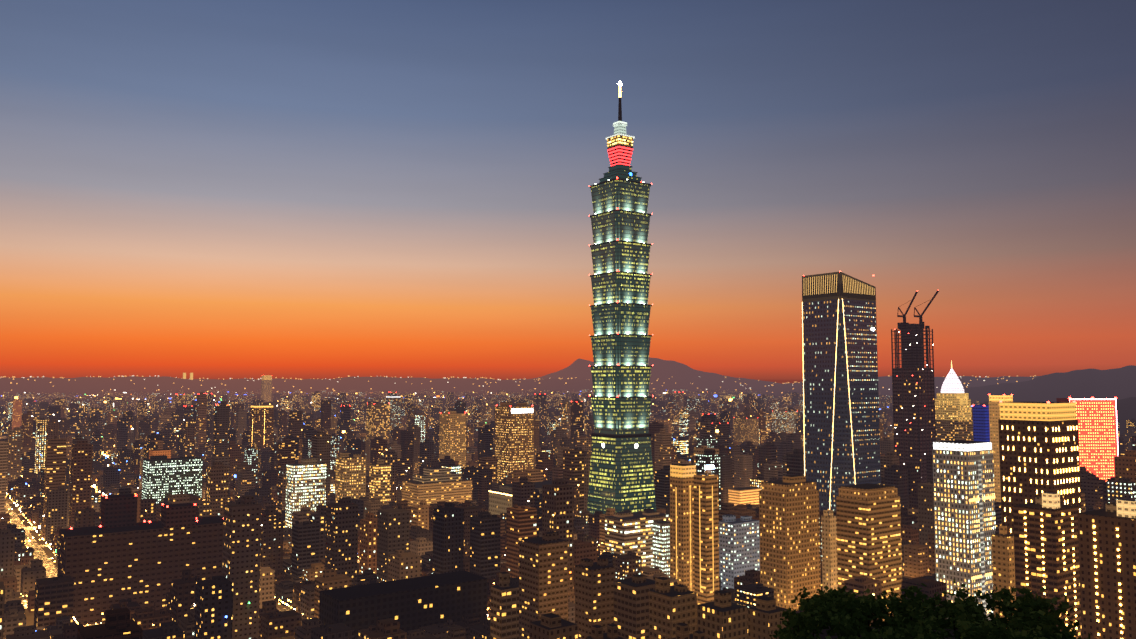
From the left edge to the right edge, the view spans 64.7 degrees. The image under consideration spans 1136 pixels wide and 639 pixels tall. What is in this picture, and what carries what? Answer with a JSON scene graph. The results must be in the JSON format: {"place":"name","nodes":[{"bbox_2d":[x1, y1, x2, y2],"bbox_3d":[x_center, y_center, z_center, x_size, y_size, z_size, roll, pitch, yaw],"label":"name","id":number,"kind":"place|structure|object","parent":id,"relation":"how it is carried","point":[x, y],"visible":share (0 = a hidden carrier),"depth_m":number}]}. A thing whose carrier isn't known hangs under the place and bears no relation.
{"place":"outdoors","nodes":[
{"label":"outdoors","id":0,"kind":"place"},
{"bbox_2d":[0,357,1135,638],"bbox_3d":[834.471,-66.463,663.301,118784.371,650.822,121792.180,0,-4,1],"label":"terrain","id":1,"kind":"structure","parent":0,"point":[1052,387],"depth_m":11594.16},
{"bbox_2d":[6,499,600,625],"bbox_3d":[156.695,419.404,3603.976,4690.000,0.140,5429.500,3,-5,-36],"label":"street","id":2,"kind":"structure","parent":1,"relation":"on","point":[48,564],"depth_m":930.48},
{"bbox_2d":[1,375,1035,630],"bbox_3d":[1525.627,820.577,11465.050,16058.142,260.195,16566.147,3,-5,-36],"label":"city lights","id":3,"kind":"object","parent":1,"relation":"on","point":[341,437],"visible":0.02,"depth_m":8451.38},
{"bbox_2d":[0,389,1135,638],"bbox_3d":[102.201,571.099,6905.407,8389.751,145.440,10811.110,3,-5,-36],"label":"city blocks","id":4,"kind":"structure","parent":1,"relation":"on","point":[60,467],"depth_m":966.84},
{"bbox_2d":[489,81,653,514],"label":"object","id":5,"kind":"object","parent":1,"relation":"on","point":[620,145],"visible":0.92,"depth_m":995.39},
{"bbox_2d":[587,165,655,513],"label":"skyscraper","id":6,"kind":"structure","parent":5,"relation":"attached to","point":[621,477],"depth_m":971.33},
{"bbox_2d":[12,271,1135,638],"bbox_3d":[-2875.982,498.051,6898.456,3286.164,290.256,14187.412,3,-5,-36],"label":"buildings","id":7,"kind":"structure","parent":1,"relation":"on","point":[1022,463],"depth_m":626.61},
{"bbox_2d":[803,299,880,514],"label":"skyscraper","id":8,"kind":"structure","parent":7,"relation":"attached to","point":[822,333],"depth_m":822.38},
{"bbox_2d":[769,579,1089,638],"bbox_3d":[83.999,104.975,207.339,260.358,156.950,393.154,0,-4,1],"label":"tree","id":9,"kind":"object","parent":1,"relation":"on","point":[832,606],"depth_m":316.64},
{"bbox_2d":[0,0,1135,383],"label":"sky","id":10,"kind":"structure","parent":0,"point":[210,189]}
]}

